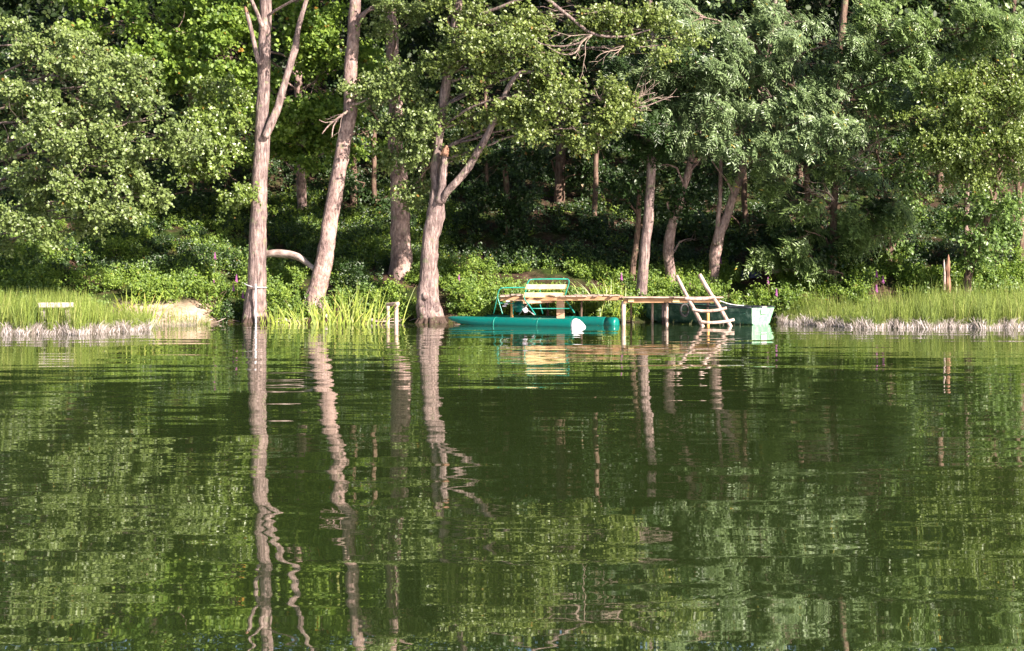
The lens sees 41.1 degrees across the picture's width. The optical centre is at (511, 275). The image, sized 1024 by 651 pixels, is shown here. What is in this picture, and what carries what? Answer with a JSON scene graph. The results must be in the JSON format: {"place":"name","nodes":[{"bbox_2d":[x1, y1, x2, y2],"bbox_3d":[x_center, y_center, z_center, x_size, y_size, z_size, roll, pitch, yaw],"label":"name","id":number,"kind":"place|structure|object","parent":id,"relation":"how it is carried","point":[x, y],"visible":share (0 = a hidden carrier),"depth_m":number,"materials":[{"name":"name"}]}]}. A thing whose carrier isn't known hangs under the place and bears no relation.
{"place":"outdoors","nodes":[
{"label":"outdoors","id":0,"kind":"place"},
{"bbox_2d":[0,322,1023,650],"bbox_3d":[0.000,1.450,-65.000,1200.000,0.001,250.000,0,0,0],"label":"water","id":1,"kind":"structure","parent":0,"point":[628,486],"depth_m":9.29,"materials":[{"name":"green liquid"}]},
{"bbox_2d":[38,303,73,324],"bbox_3d":[-11.475,1.291,34.350,0.810,1.218,0.280,0,0,-2],"label":"fishing bench","id":2,"kind":"object","parent":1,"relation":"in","point":[58,304],"visible":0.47,"depth_m":34.22,"materials":[{"name":"grey wood"}]},
{"bbox_2d":[0,286,153,334],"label":"reeds","id":3,"kind":"object","parent":1,"relation":"in","point":[18,313],"visible":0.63,"depth_m":34.53,"materials":[{"name":"green plant"}]},
{"bbox_2d":[0,319,161,335],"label":"dead reed stubble","id":4,"kind":"object","parent":1,"relation":"on","point":[66,329],"visible":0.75,"depth_m":33.78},
{"bbox_2d":[122,303,210,327],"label":"reeds","id":5,"kind":"object","parent":1,"relation":"in","point":[177,321],"visible":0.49,"depth_m":40.35,"materials":[{"name":"green plant"}]},
{"bbox_2d":[448,278,619,326],"bbox_3d":[0.598,0.845,40.432,4.775,1.521,2.296,0,0,33],"label":"pedal boat","id":6,"kind":"object","parent":1,"relation":"on","point":[535,320],"visible":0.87,"depth_m":40.01,"materials":[{"name":"teal plastic"}]},
{"bbox_2d":[675,274,734,325],"bbox_3d":[5.530,0.797,39.356,1.742,1.710,0.690,0,0,34],"label":"ladder","id":7,"kind":"object","parent":1,"relation":"in","point":[715,301],"visible":0.96,"depth_m":39.31,"materials":[{"name":"brown wood"}]},
{"bbox_2d":[641,302,774,324],"bbox_3d":[5.777,1.141,41.845,4.482,0.819,1.435,0,0,41],"label":"rowing boat","id":8,"kind":"object","parent":1,"relation":"on","point":[751,314],"visible":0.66,"depth_m":40.88,"materials":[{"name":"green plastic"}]},
{"bbox_2d":[0,0,1023,323],"bbox_3d":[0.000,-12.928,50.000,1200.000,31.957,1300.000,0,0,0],"label":"ground","id":9,"kind":"structure","parent":0,"point":[192,304],"depth_m":49.97,"materials":[{"name":"soil"}]},
{"bbox_2d":[1,235,72,262],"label":"bush","id":10,"kind":"object","parent":9,"relation":"on","point":[37,248],"visible":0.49,"depth_m":44.70,"materials":[{"name":"green plant"}]},
{"bbox_2d":[44,257,120,294],"bbox_3d":[-13.574,0.040,43.100,2.662,1.250,1.755,0,0,0],"label":"bush","id":11,"kind":"object","parent":9,"relation":"on","point":[83,282],"visible":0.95,"depth_m":42.89,"materials":[{"name":"green plant"}]},
{"bbox_2d":[0,0,216,264],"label":"alder tree","id":12,"kind":"object","parent":9,"relation":"on","point":[114,155],"visible":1,"depth_m":39.74,"materials":[{"name":"green plant"}]},
{"bbox_2d":[0,33,233,218],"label":"woodland tree","id":13,"kind":"object","parent":9,"relation":"on","point":[163,177],"visible":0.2,"depth_m":49.49,"materials":[{"name":"green plant"}]},
{"bbox_2d":[96,232,156,260],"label":"bush","id":14,"kind":"object","parent":9,"relation":"on","point":[115,240],"visible":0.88,"depth_m":45.41,"materials":[{"name":"green plant"}]},
{"bbox_2d":[100,288,174,320],"bbox_3d":[-11.218,0.979,40.029,2.719,1.382,1.347,0,0,-14],"label":"iris clump","id":15,"kind":"object","parent":9,"relation":"on","point":[133,308],"visible":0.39,"depth_m":40.30,"materials":[{"name":"green plant"}]},
{"bbox_2d":[120,267,181,304],"bbox_3d":[-11.275,0.389,42.523,2.030,1.299,2.013,0,0,0],"label":"bush","id":16,"kind":"object","parent":9,"relation":"on","point":[153,281],"visible":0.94,"depth_m":42.29,"materials":[{"name":"green plant"}]},
{"bbox_2d":[186,238,235,265],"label":"bush","id":17,"kind":"object","parent":9,"relation":"on","point":[212,250],"visible":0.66,"depth_m":45.19,"materials":[{"name":"green plant"}]},
{"bbox_2d":[190,271,232,309],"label":"bush","id":18,"kind":"object","parent":9,"relation":"on","point":[213,292],"visible":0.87,"depth_m":42.64,"materials":[{"name":"green plant"}]},
{"bbox_2d":[160,61,272,217],"bbox_3d":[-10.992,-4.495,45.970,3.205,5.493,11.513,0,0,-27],"label":"alder tree","id":19,"kind":"object","parent":9,"relation":"on","point":[217,118],"visible":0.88,"depth_m":42.04,"materials":[{"name":"green plant"}]},
{"bbox_2d":[213,296,242,322],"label":"bush","id":20,"kind":"object","parent":9,"relation":"on","point":[230,314],"visible":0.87,"depth_m":42.18,"materials":[{"name":"green plant"}]},
{"bbox_2d":[164,94,293,189],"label":"woodland tree","id":21,"kind":"object","parent":9,"relation":"on","point":[242,164],"visible":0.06,"depth_m":52.71,"materials":[{"name":"green plant"}]},
{"bbox_2d":[54,0,405,212],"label":"maple tree","id":22,"kind":"object","parent":9,"relation":"on","point":[299,136],"visible":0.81,"depth_m":46.09,"materials":[{"name":"green plant"}]},
{"bbox_2d":[259,308,288,322],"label":"iris clump","id":23,"kind":"object","parent":9,"relation":"on","point":[281,319],"visible":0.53,"depth_m":41.56,"materials":[{"name":"green plant"}]},
{"bbox_2d":[241,0,307,322],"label":"alder tree","id":24,"kind":"object","parent":9,"relation":"on","point":[265,123],"visible":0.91,"depth_m":41.93,"materials":[{"name":"grey plant"}]},
{"bbox_2d":[244,283,266,322],"bbox_3d":[-7.908,0.842,41.971,0.699,1.218,0.758,0,0,29],"label":"mooring rope","id":25,"kind":"object","parent":24,"relation":"hanging from","point":[255,287],"visible":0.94,"depth_m":41.53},
{"bbox_2d":[266,274,312,312],"bbox_3d":[-7.114,0.667,42.593,1.490,1.451,1.407,0,0,-43],"label":"bush","id":26,"kind":"object","parent":9,"relation":"on","point":[283,295],"visible":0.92,"depth_m":42.48,"materials":[{"name":"green plant"}]},
{"bbox_2d":[266,249,313,270],"bbox_3d":[-7.304,-0.497,43.864,2.314,0.699,0.319,0,0,21],"label":"fallen log","id":27,"kind":"object","parent":9,"relation":"on","point":[281,253],"visible":0.77,"depth_m":43.74,"materials":[{"name":"brown wood"}]},
{"bbox_2d":[267,219,312,245],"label":"bush","id":28,"kind":"object","parent":9,"relation":"on","point":[282,227],"visible":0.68,"depth_m":47.66,"materials":[{"name":"green plant"}]},
{"bbox_2d":[267,301,408,324],"bbox_3d":[-5.138,1.171,40.498,4.338,0.998,1.489,0,0,0],"label":"iris clump","id":29,"kind":"object","parent":9,"relation":"on","point":[314,320],"visible":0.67,"depth_m":40.44,"materials":[{"name":"green plant"}]},
{"bbox_2d":[315,110,383,204],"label":"woodland tree","id":30,"kind":"object","parent":9,"relation":"on","point":[353,188],"visible":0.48,"depth_m":51.87,"materials":[{"name":"green plant"}]},
{"bbox_2d":[329,259,384,295],"bbox_3d":[-4.990,0.102,43.847,1.773,1.326,1.657,0,0,0],"label":"bush","id":31,"kind":"object","parent":9,"relation":"on","point":[359,273],"visible":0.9,"depth_m":43.74,"materials":[{"name":"green plant"}]},
{"bbox_2d":[302,0,412,315],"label":"alder tree","id":32,"kind":"object","parent":9,"relation":"on","point":[321,272],"visible":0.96,"depth_m":42.96,"materials":[{"name":"brown plant"}]},
{"bbox_2d":[332,113,390,209],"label":"woodland tree","id":33,"kind":"object","parent":9,"relation":"on","point":[375,200],"visible":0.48,"depth_m":51.81,"materials":[{"name":"green plant"}]},
{"bbox_2d":[312,284,413,324],"bbox_3d":[-4.474,0.884,40.760,3.243,1.572,1.583,0,0,0],"label":"iris clump","id":34,"kind":"object","parent":9,"relation":"on","point":[358,315],"visible":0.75,"depth_m":40.67,"materials":[{"name":"green plant"}]},
{"bbox_2d":[349,232,390,261],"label":"bush","id":35,"kind":"object","parent":9,"relation":"on","point":[372,243],"visible":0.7,"depth_m":46.31,"materials":[{"name":"green plant"}]},
{"bbox_2d":[367,278,406,312],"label":"bush","id":36,"kind":"object","parent":9,"relation":"on","point":[391,289],"visible":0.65,"depth_m":42.36,"materials":[{"name":"green plant"}]},
{"bbox_2d":[385,302,399,323],"bbox_3d":[-3.605,1.367,40.916,0.587,1.166,0.261,0,0,37],"label":"post stool","id":37,"kind":"object","parent":9,"relation":"on","point":[388,305],"visible":0.62,"depth_m":40.85,"materials":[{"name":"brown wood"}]},
{"bbox_2d":[336,0,465,280],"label":"alder tree","id":38,"kind":"object","parent":9,"relation":"on","point":[396,90],"visible":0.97,"depth_m":42.42,"materials":[{"name":"green plant"}]},
{"bbox_2d":[326,46,481,195],"bbox_3d":[-4.357,-10.101,54.308,8.868,16.544,5.255,0,0,24],"label":"woodland tree","id":39,"kind":"object","parent":9,"relation":"on","point":[426,83],"visible":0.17,"depth_m":53.61,"materials":[{"name":"green plant"}]},
{"bbox_2d":[183,316,629,321],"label":"driftwood litter","id":40,"kind":"object","parent":9,"relation":"on","point":[371,321],"visible":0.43,"depth_m":41.73,"materials":[{"name":"brown wood"}]},
{"bbox_2d":[443,275,483,309],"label":"bush","id":41,"kind":"object","parent":9,"relation":"on","point":[467,298],"visible":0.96,"depth_m":42.62,"materials":[{"name":"green plant"}]},
{"bbox_2d":[450,250,499,277],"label":"bush","id":42,"kind":"object","parent":9,"relation":"on","point":[482,263],"visible":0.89,"depth_m":44.89,"materials":[{"name":"green plant"}]},
{"bbox_2d":[430,32,526,194],"bbox_3d":[-0.828,-8.906,53.723,7.361,15.230,4.965,0,0,0],"label":"woodland tree","id":43,"kind":"object","parent":9,"relation":"on","point":[492,139],"visible":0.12,"depth_m":52.87,"materials":[{"name":"green plant"}]},
{"bbox_2d":[481,280,518,306],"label":"bush","id":44,"kind":"object","parent":9,"relation":"on","point":[495,291],"visible":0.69,"depth_m":42.85,"materials":[{"name":"green plant"}]},
{"bbox_2d":[447,2,557,246],"bbox_3d":[0.432,-8.015,49.422,4.290,16.170,6.183,0,0,34],"label":"woodland tree","id":45,"kind":"object","parent":9,"relation":"on","point":[512,209],"visible":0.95,"depth_m":47.78,"materials":[{"name":"green plant"}]},
{"bbox_2d":[0,122,1017,277],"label":"ground cover","id":46,"kind":"object","parent":9,"relation":"on","point":[596,253],"visible":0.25,"depth_m":49.09,"materials":[{"name":"green plant"}]},
{"bbox_2d":[1,218,1019,321],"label":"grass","id":47,"kind":"structure","parent":9,"relation":"on","point":[497,313],"depth_m":43.89,"materials":[{"name":"green plant"}]},
{"bbox_2d":[0,0,1023,181],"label":"background wood","id":48,"kind":"object","parent":9,"relation":"on","point":[420,35],"visible":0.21,"depth_m":60.31,"materials":[{"name":"green plant"}]},
{"bbox_2d":[0,183,1023,295],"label":"slope plants","id":49,"kind":"object","parent":9,"relation":"on","point":[220,233],"visible":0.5,"depth_m":46.34,"materials":[{"name":"green plant"}]},
{"bbox_2d":[0,253,1023,320],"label":"undergrowth","id":50,"kind":"object","parent":9,"relation":"on","point":[478,311],"visible":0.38,"depth_m":43.45,"materials":[{"name":"green plant"}]},
{"bbox_2d":[0,222,1023,317],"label":"nettles","id":51,"kind":"object","parent":9,"relation":"on","point":[337,265],"visible":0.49,"depth_m":43.97,"materials":[{"name":"green plant"}]},
{"bbox_2d":[415,0,716,322],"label":"alder tree","id":52,"kind":"object","parent":9,"relation":"on","point":[615,118],"visible":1,"depth_m":40.74,"materials":[{"name":"green plant"}]},
{"bbox_2d":[499,26,636,203],"bbox_3d":[2.193,-9.746,53.109,7.792,15.805,6.240,0,0,0],"label":"woodland tree","id":53,"kind":"object","parent":9,"relation":"on","point":[581,174],"visible":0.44,"depth_m":51.62,"materials":[{"name":"green plant"}]},
{"bbox_2d":[568,278,642,317],"bbox_3d":[2.868,0.713,42.570,2.692,1.521,1.418,0,0,24],"label":"iris clump","id":54,"kind":"object","parent":9,"relation":"on","point":[603,303],"visible":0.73,"depth_m":42.44,"materials":[{"name":"green plant"}]},
{"bbox_2d":[585,271,631,302],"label":"bush","id":55,"kind":"object","parent":9,"relation":"on","point":[607,284],"visible":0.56,"depth_m":43.24,"materials":[{"name":"green plant"}]},
{"bbox_2d":[500,294,722,324],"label":"jetty","id":56,"kind":"object","parent":9,"relation":"on","point":[561,300],"visible":0.68,"depth_m":40.31,"materials":[{"name":"brown wood"}]},
{"bbox_2d":[679,303,689,316],"bbox_3d":[5.052,1.010,39.980,0.355,0.428,0.112,0,0,-26],"label":"tyre fender","id":57,"kind":"object","parent":56,"relation":"hanging from","point":[680,309],"visible":1,"depth_m":39.93,"materials":[{"name":"black rubber"}]},
{"bbox_2d":[554,0,693,242],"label":"woodland tree","id":58,"kind":"object","parent":9,"relation":"on","point":[595,215],"visible":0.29,"depth_m":48.99,"materials":[{"name":"green plant"}]},
{"bbox_2d":[595,147,660,284],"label":"alder tree","id":59,"kind":"object","parent":9,"relation":"on","point":[637,181],"visible":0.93,"depth_m":44.77,"materials":[{"name":"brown plant"}]},
{"bbox_2d":[594,0,714,304],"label":"alder tree","id":60,"kind":"object","parent":9,"relation":"on","point":[617,66],"visible":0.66,"depth_m":43.15,"materials":[{"name":"green plant"}]},
{"bbox_2d":[648,271,678,295],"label":"bush","id":61,"kind":"object","parent":9,"relation":"on","point":[663,283],"visible":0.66,"depth_m":43.97,"materials":[{"name":"green plant"}]},
{"bbox_2d":[622,33,735,283],"bbox_3d":[6.055,-3.739,44.830,3.053,8.668,4.533,0,0,43],"label":"ash tree","id":62,"kind":"object","parent":9,"relation":"on","point":[681,193],"visible":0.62,"depth_m":44.98,"materials":[{"name":"green plant"}]},
{"bbox_2d":[668,276,714,302],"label":"bush","id":63,"kind":"object","parent":9,"relation":"on","point":[687,287],"visible":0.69,"depth_m":43.87,"materials":[{"name":"green plant"}]},
{"bbox_2d":[633,4,778,239],"bbox_3d":[8.545,-8.386,50.649,8.637,17.118,5.364,0,0,0],"label":"woodland tree","id":64,"kind":"object","parent":9,"relation":"on","point":[712,169],"visible":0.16,"depth_m":49.90,"materials":[{"name":"green plant"}]},
{"bbox_2d":[692,277,752,304],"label":"bush","id":65,"kind":"object","parent":9,"relation":"on","point":[720,287],"visible":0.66,"depth_m":43.61,"materials":[{"name":"green plant"}]},
{"bbox_2d":[738,270,761,277],"bbox_3d":[7.984,-0.046,45.800,0.938,0.264,0.660,0,0,0],"label":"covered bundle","id":66,"kind":"object","parent":9,"relation":"on","point":[751,275],"visible":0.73,"depth_m":45.54,"materials":[{"name":"black fabric"}]},
{"bbox_2d":[618,0,885,284],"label":"ash tree","id":67,"kind":"object","parent":9,"relation":"on","point":[756,138],"visible":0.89,"depth_m":42.23,"materials":[{"name":"green plant"}]},
{"bbox_2d":[737,278,777,304],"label":"bush","id":68,"kind":"object","parent":9,"relation":"on","point":[756,289],"visible":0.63,"depth_m":43.76,"materials":[{"name":"green plant"}]},
{"bbox_2d":[721,0,830,265],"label":"woodland tree","id":69,"kind":"object","parent":9,"relation":"on","point":[740,244],"visible":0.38,"depth_m":46.18,"materials":[{"name":"green plant"}]},
{"bbox_2d":[765,268,800,274],"bbox_3d":[8.976,-0.127,45.217,1.200,0.211,0.155,0,0,20],"label":"fallen log","id":70,"kind":"object","parent":9,"relation":"on","point":[776,271],"visible":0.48,"depth_m":45.27,"materials":[{"name":"brown wood"}]},
{"bbox_2d":[686,20,917,198],"bbox_3d":[11.633,-9.725,54.005,9.449,15.785,6.112,0,0,-26],"label":"woodland tree","id":71,"kind":"object","parent":9,"relation":"on","point":[789,121],"visible":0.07,"depth_m":53.55,"materials":[{"name":"green plant"}]},
{"bbox_2d":[745,0,902,284],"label":"woodland tree","id":72,"kind":"object","parent":9,"relation":"on","point":[830,251],"visible":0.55,"depth_m":44.31,"materials":[{"name":"green plant"}]},
{"bbox_2d":[814,244,868,275],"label":"bush","id":73,"kind":"object","parent":9,"relation":"on","point":[841,258],"visible":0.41,"depth_m":44.83,"materials":[{"name":"green plant"}]},
{"bbox_2d":[818,269,873,300],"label":"bush","id":74,"kind":"object","parent":9,"relation":"on","point":[839,291],"visible":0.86,"depth_m":43.31,"materials":[{"name":"green plant"}]},
{"bbox_2d":[720,0,1023,290],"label":"ash tree","id":75,"kind":"object","parent":9,"relation":"on","point":[986,33],"visible":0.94,"depth_m":42.92,"materials":[{"name":"green plant"}]},
{"bbox_2d":[819,124,943,266],"bbox_3d":[12.760,-8.067,46.688,7.853,16.295,5.213,0,0,0],"label":"woodland tree","id":76,"kind":"object","parent":9,"relation":"on","point":[913,176],"visible":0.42,"depth_m":45.52,"materials":[{"name":"green plant"}]},
{"bbox_2d":[863,247,909,271],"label":"bush","id":77,"kind":"object","parent":9,"relation":"on","point":[893,257],"visible":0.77,"depth_m":45.64,"materials":[{"name":"green plant"}]},
{"bbox_2d":[776,314,1023,328],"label":"dead reed stubble","id":78,"kind":"object","parent":9,"relation":"on","point":[953,325],"visible":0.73,"depth_m":37.56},
{"bbox_2d":[776,276,1023,328],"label":"reeds","id":79,"kind":"object","parent":9,"relation":"on","point":[935,307],"visible":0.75,"depth_m":38.74,"materials":[{"name":"green plant"}]},
{"bbox_2d":[893,264,942,287],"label":"bush","id":80,"kind":"object","parent":9,"relation":"on","point":[915,273],"visible":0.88,"depth_m":44.23,"materials":[{"name":"green plant"}]},
{"bbox_2d":[943,254,950,291],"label":"wooden posts","id":81,"kind":"object","parent":9,"relation":"on","point":[946,275],"visible":0.96,"depth_m":42.52,"materials":[{"name":"orange wood"}]},
{"bbox_2d":[876,0,1023,293],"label":"willow tree","id":82,"kind":"object","parent":9,"relation":"on","point":[978,90],"visible":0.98,"depth_m":40.56,"materials":[{"name":"green plant"}]},
{"bbox_2d":[876,0,1023,201],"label":"woodland tree","id":83,"kind":"object","parent":9,"relation":"on","point":[938,179],"visible":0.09,"depth_m":52.88,"materials":[{"name":"green plant"}]},
{"bbox_2d":[933,161,1023,284],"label":"bush","id":84,"kind":"object","parent":9,"relation":"on","point":[967,217],"visible":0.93,"depth_m":42.93,"materials":[{"name":"green plant"}]},
{"bbox_2d":[946,0,1023,272],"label":"woodland tree","id":85,"kind":"object","parent":9,"relation":"on","point":[1015,234],"visible":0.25,"depth_m":45.17,"materials":[{"name":"green plant"}]},
{"bbox_2d":[973,256,1018,283],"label":"bush","id":86,"kind":"object","parent":9,"relation":"on","point":[1004,266],"visible":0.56,"depth_m":44.35,"materials":[{"name":"green plant"}]},
{"bbox_2d":[998,242,1023,278],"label":"bush","id":87,"kind":"object","parent":9,"relation":"on","point":[1019,252],"visible":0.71,"depth_m":44.85,"materials":[{"name":"green plant"}]}
]}

